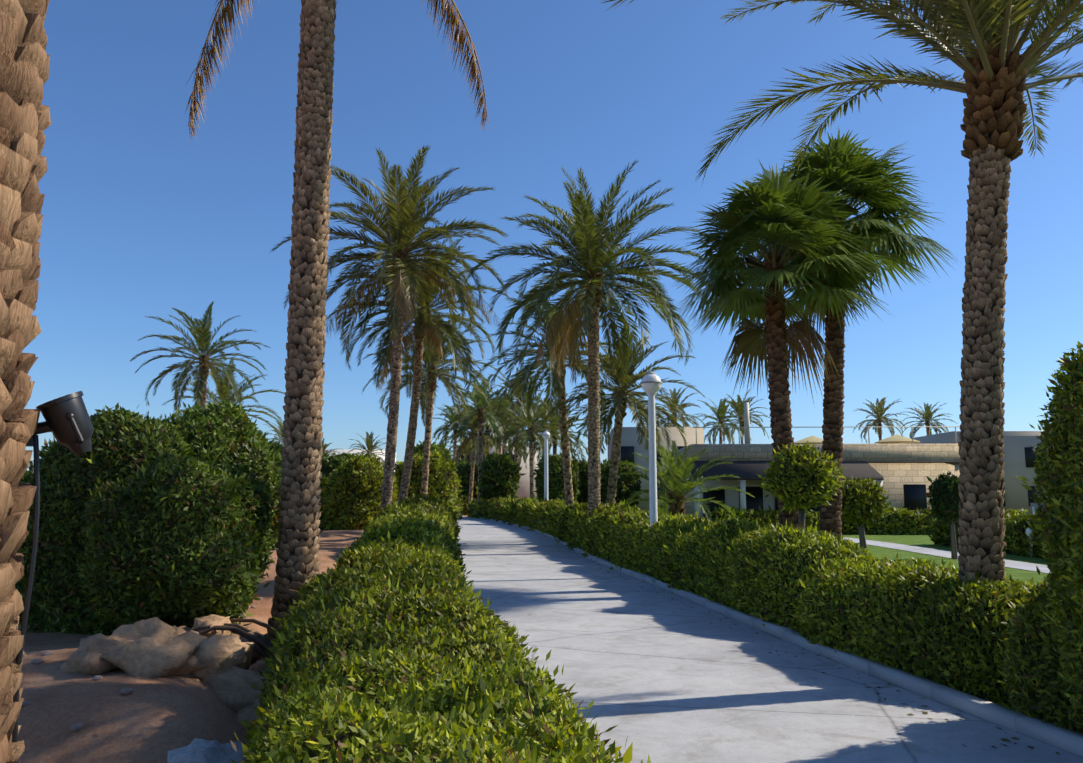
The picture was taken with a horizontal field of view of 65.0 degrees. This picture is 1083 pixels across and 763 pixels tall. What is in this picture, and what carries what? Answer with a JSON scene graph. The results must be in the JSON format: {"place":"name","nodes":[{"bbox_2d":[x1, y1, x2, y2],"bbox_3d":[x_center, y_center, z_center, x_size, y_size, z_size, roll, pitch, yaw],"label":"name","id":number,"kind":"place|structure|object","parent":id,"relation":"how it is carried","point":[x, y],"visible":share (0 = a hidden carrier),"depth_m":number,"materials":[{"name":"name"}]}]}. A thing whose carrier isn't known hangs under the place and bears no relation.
{"place":"outdoors","nodes":[
{"label":"outdoors","id":0,"kind":"place"},
{"bbox_2d":[18,515,1048,762],"bbox_3d":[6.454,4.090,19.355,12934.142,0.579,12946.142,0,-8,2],"label":"ground","id":1,"kind":"structure","parent":0,"point":[152,719],"depth_m":5.57,"materials":[{"name":"soil"}]},
{"bbox_2d":[0,0,50,762],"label":"palm trunk","id":2,"kind":"object","parent":1,"relation":"on","point":[25,120],"visible":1,"depth_m":1.36,"materials":[{"name":"brown plant"}]},
{"bbox_2d":[12,391,93,762],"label":"garden spotlight","id":3,"kind":"object","parent":2,"relation":"attached to","point":[67,423],"visible":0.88,"depth_m":1.46,"materials":[{"name":"black plastic"}]},
{"bbox_2d":[21,587,262,731],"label":"pebbles","id":4,"kind":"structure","parent":1,"relation":"on","point":[76,727],"depth_m":5.61,"materials":[{"name":"stone"}]},
{"bbox_2d":[60,614,274,762],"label":"border rocks","id":5,"kind":"object","parent":1,"relation":"on","point":[219,661],"visible":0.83,"depth_m":6.20,"materials":[{"name":"stone"}]},
{"bbox_2d":[130,300,269,415],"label":"palm tree","id":6,"kind":"object","parent":1,"relation":"on","point":[203,339],"visible":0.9,"depth_m":40.59,"materials":[{"name":"green plant"}]},
{"bbox_2d":[162,358,284,443],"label":"palm tree","id":7,"kind":"object","parent":1,"relation":"on","point":[226,390],"visible":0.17,"depth_m":47.81,"materials":[{"name":"green plant"}]},
{"bbox_2d":[186,619,280,659],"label":"dry frond stubs","id":8,"kind":"object","parent":1,"relation":"on","point":[258,639],"visible":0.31,"depth_m":7.18,"materials":[{"name":"plant"}]},
{"bbox_2d":[263,421,283,446],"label":"palm tree","id":9,"kind":"object","parent":1,"relation":"on","point":[280,429],"visible":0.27,"depth_m":120.80,"materials":[{"name":"green plant"}]},
{"bbox_2d":[15,399,641,634],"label":"bushes","id":10,"kind":"object","parent":1,"relation":"on","point":[173,522],"visible":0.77,"depth_m":8.33,"materials":[{"name":"green plant"}]},
{"bbox_2d":[321,439,343,454],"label":"palm tree","id":11,"kind":"object","parent":1,"relation":"on","point":[324,446],"visible":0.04,"depth_m":120.41,"materials":[{"name":"green plant"}]},
{"bbox_2d":[184,0,489,642],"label":"palm tree","id":12,"kind":"object","parent":1,"relation":"on","point":[297,551],"visible":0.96,"depth_m":8.73,"materials":[{"name":"brown plant"}]},
{"bbox_2d":[348,431,397,461],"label":"palm tree","id":13,"kind":"object","parent":1,"relation":"on","point":[369,443],"visible":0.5,"depth_m":110.16,"materials":[{"name":"green plant"}]},
{"bbox_2d":[270,145,508,509],"bbox_3d":[-4.534,-1.220,26.435,7.166,12.389,7.479,0,-8,2],"label":"palm tree","id":14,"kind":"object","parent":1,"relation":"on","point":[404,220],"visible":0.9,"depth_m":26.20,"materials":[{"name":"green plant"}]},
{"bbox_2d":[326,238,510,503],"bbox_3d":[-4.328,0.051,30.560,6.697,10.994,6.501,0,-8,2],"label":"palm tree","id":15,"kind":"object","parent":1,"relation":"on","point":[440,331],"visible":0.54,"depth_m":30.15,"materials":[{"name":"green plant"}]},
{"bbox_2d":[361,313,504,494],"bbox_3d":[-4.690,1.768,37.165,6.344,9.301,6.038,0,-8,2],"label":"palm tree","id":16,"kind":"object","parent":1,"relation":"on","point":[429,386],"visible":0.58,"depth_m":37.09,"materials":[{"name":"green plant"}]},
{"bbox_2d":[230,492,650,762],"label":"hedge branches","id":17,"kind":"object","parent":1,"relation":"on","point":[397,641],"visible":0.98,"depth_m":3.94,"materials":[{"name":"green plant"}]},
{"bbox_2d":[432,403,478,462],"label":"palm tree","id":18,"kind":"object","parent":1,"relation":"on","point":[450,416],"visible":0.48,"depth_m":85.04,"materials":[{"name":"green plant"}]},
{"bbox_2d":[446,432,485,462],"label":"palm tree","id":19,"kind":"object","parent":1,"relation":"on","point":[468,447],"visible":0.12,"depth_m":94.38,"materials":[{"name":"green plant"}]},
{"bbox_2d":[433,404,516,515],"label":"palm tree","id":20,"kind":"object","parent":1,"relation":"on","point":[473,427],"visible":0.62,"depth_m":67.76,"materials":[{"name":"green plant"}]},
{"bbox_2d":[440,373,521,505],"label":"palm tree","id":21,"kind":"object","parent":1,"relation":"on","point":[480,403],"visible":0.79,"depth_m":61.93,"materials":[{"name":"green plant"}]},
{"bbox_2d":[454,390,521,457],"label":"palm tree","id":22,"kind":"object","parent":1,"relation":"on","point":[486,428],"visible":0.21,"depth_m":79.89,"materials":[{"name":"green plant"}]},
{"bbox_2d":[466,401,525,452],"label":"palm tree","id":23,"kind":"object","parent":1,"relation":"on","point":[505,416],"visible":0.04,"depth_m":79.88,"materials":[{"name":"green plant"}]},
{"bbox_2d":[483,390,524,453],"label":"palm tree","id":24,"kind":"object","parent":1,"relation":"on","point":[506,418],"visible":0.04,"depth_m":83.90,"materials":[{"name":"green plant"}]},
{"bbox_2d":[490,415,541,498],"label":"palm tree","id":25,"kind":"object","parent":1,"relation":"on","point":[521,453],"visible":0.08,"depth_m":89.78,"materials":[{"name":"green plant"}]},
{"bbox_2d":[487,367,549,495],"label":"palm tree","id":26,"kind":"object","parent":1,"relation":"on","point":[517,402],"visible":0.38,"depth_m":70.06,"materials":[{"name":"green plant"}]},
{"bbox_2d":[492,388,576,497],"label":"palm tree","id":27,"kind":"object","parent":1,"relation":"on","point":[528,420],"visible":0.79,"depth_m":57.72,"materials":[{"name":"green plant"}]},
{"bbox_2d":[30,543,1059,754],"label":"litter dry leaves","id":28,"kind":"object","parent":1,"relation":"on","point":[1004,739],"visible":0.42,"depth_m":6.92,"materials":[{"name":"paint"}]},
{"bbox_2d":[512,393,577,446],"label":"palm tree","id":29,"kind":"object","parent":1,"relation":"on","point":[542,417],"visible":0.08,"depth_m":74.72,"materials":[{"name":"green plant"}]},
{"bbox_2d":[542,431,550,499],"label":"lamp post","id":30,"kind":"object","parent":1,"relation":"on","point":[546,435],"visible":0.77,"depth_m":44.70,"materials":[{"name":"metal"}]},
{"bbox_2d":[512,394,587,471],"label":"palm tree","id":31,"kind":"object","parent":1,"relation":"on","point":[556,427],"visible":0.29,"depth_m":63.73,"materials":[{"name":"green plant"}]},
{"bbox_2d":[474,285,631,505],"bbox_3d":[0.586,1.115,32.175,6.474,9.781,5.775,0,-8,2],"label":"palm tree","id":32,"kind":"object","parent":1,"relation":"on","point":[557,384],"visible":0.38,"depth_m":31.85,"materials":[{"name":"green plant"}]},
{"bbox_2d":[466,160,712,514],"bbox_3d":[1.459,-0.795,25.312,7.296,11.713,7.474,0,-8,2],"label":"palm tree","id":33,"kind":"object","parent":1,"relation":"on","point":[588,242],"visible":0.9,"depth_m":24.93,"materials":[{"name":"green plant"}]},
{"bbox_2d":[540,323,703,503],"bbox_3d":[2.811,1.903,29.749,5.941,7.597,5.558,0,-8,2],"label":"palm tree","id":34,"kind":"object","parent":1,"relation":"on","point":[621,395],"visible":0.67,"depth_m":29.63,"materials":[{"name":"green plant"}]},
{"bbox_2d":[640,371,662,525],"bbox_3d":[2.304,1.890,17.572,0.470,4.234,0.470,0,-8,2],"label":"lamp post","id":35,"kind":"object","parent":1,"relation":"on","point":[650,383],"visible":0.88,"depth_m":17.61,"materials":[{"name":"metal"}]},
{"bbox_2d":[644,387,705,426],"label":"palm tree","id":36,"kind":"object","parent":1,"relation":"on","point":[674,394],"visible":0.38,"depth_m":79.49,"materials":[{"name":"green plant"}]},
{"bbox_2d":[613,437,753,520],"bbox_3d":[4.181,3.478,26.655,4.266,3.597,3.992,6,-10,-38],"label":"palm plant","id":37,"kind":"object","parent":1,"relation":"on","point":[678,474],"visible":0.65,"depth_m":26.33,"materials":[{"name":"green plant"}]},
{"bbox_2d":[325,427,1050,513],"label":"building","id":38,"kind":"structure","parent":1,"relation":"on","point":[1019,457],"depth_m":57.49,"materials":[{"name":"paint"}]},
{"bbox_2d":[460,446,1043,506],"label":"windows","id":39,"kind":"structure","parent":38,"relation":"in","point":[626,451],"depth_m":56.99,"materials":[{"name":"black"}]},
{"bbox_2d":[692,397,753,443],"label":"palm tree","id":40,"kind":"object","parent":1,"relation":"on","point":[720,413],"visible":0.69,"depth_m":89.21,"materials":[{"name":"green plant"}]},
{"bbox_2d":[712,389,769,443],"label":"palm tree","id":41,"kind":"object","parent":1,"relation":"on","point":[738,410],"visible":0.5,"depth_m":94.08,"materials":[{"name":"green plant"}]},
{"bbox_2d":[457,341,1082,733],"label":"hedge branches","id":42,"kind":"object","parent":1,"relation":"on","point":[1010,643],"visible":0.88,"depth_m":7.80,"materials":[{"name":"green plant"}]},
{"bbox_2d":[480,517,1082,757],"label":"kerb stones","id":43,"kind":"object","parent":1,"relation":"on","point":[1061,738],"visible":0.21,"depth_m":7.30,"materials":[{"name":"concrete"}]},
{"bbox_2d":[666,159,900,527],"bbox_3d":[4.171,-0.147,15.032,4.077,7.737,4.125,0,-8,2],"label":"palm tree","id":44,"kind":"object","parent":1,"relation":"on","point":[779,207],"visible":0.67,"depth_m":14.84,"materials":[{"name":"green plant"}]},
{"bbox_2d":[599,0,1082,590],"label":"palm tree","id":45,"kind":"object","parent":1,"relation":"on","point":[995,66],"visible":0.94,"depth_m":7.95,"materials":[{"name":"brown plant"}]},
{"bbox_2d":[750,126,958,536],"bbox_3d":[5.899,-0.641,16.437,4.095,9.084,4.224,0,-8,2],"label":"palm tree","id":46,"kind":"object","parent":1,"relation":"on","point":[867,179],"visible":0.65,"depth_m":16.14,"materials":[{"name":"green plant"}]},
{"bbox_2d":[798,505,957,558],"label":"tree trunks","id":47,"kind":"object","parent":1,"relation":"on","point":[861,530],"visible":0.1,"depth_m":17.45,"materials":[{"name":"brown wood"}]},
{"bbox_2d":[704,440,1054,558],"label":"bushes","id":48,"kind":"object","parent":1,"relation":"on","point":[798,476],"visible":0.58,"depth_m":21.93,"materials":[{"name":"green plant"}]},
{"bbox_2d":[853,396,908,441],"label":"palm tree","id":49,"kind":"object","parent":1,"relation":"on","point":[879,410],"visible":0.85,"depth_m":98.65,"materials":[{"name":"green plant"}]},
{"bbox_2d":[900,401,957,437],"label":"palm tree","id":50,"kind":"object","parent":1,"relation":"on","point":[927,415],"visible":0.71,"depth_m":103.36,"materials":[{"name":"green plant"}]},
{"bbox_2d":[843,537,1050,572],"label":"footpath","id":51,"kind":"structure","parent":1,"relation":"on","point":[1008,563],"depth_m":24.62,"materials":[{"name":"concrete"}]},
{"bbox_2d":[1025,527,1033,556],"bbox_3d":[13.341,4.370,23.118,0.260,0.790,0.260,0,-8,2],"label":"bollard light","id":52,"kind":"object","parent":1,"relation":"on","point":[1028,530],"visible":0.38,"depth_m":23.08,"materials":[{"name":"white"}]},
{"bbox_2d":[1025,490,1046,514],"bbox_3d":[20.975,4.217,34.976,2.720,4.240,1.625,0,-8,2],"label":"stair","id":53,"kind":"object","parent":1,"relation":"on","point":[1033,505],"visible":0.06,"depth_m":35.29,"materials":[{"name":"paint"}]},
{"bbox_2d":[22,0,1082,472],"label":"sky","id":54,"kind":"structure","parent":0,"point":[142,217],"materials":[{"name":"blue"}]},
{"bbox_2d":[456,516,1082,762],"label":"path","id":55,"kind":"structure","parent":0,"point":[656,677],"depth_m":7.53,"materials":[{"name":"concrete"}]},
{"bbox_2d":[667,402,960,518],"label":"building","id":56,"kind":"structure","parent":0,"point":[897,468],"depth_m":39.16,"materials":[{"name":"beige stone"}]},
{"bbox_2d":[703,484,926,516],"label":"windows","id":57,"kind":"structure","parent":56,"relation":"in","point":[915,498],"depth_m":39.06,"materials":[{"name":"black glass"}]}
]}

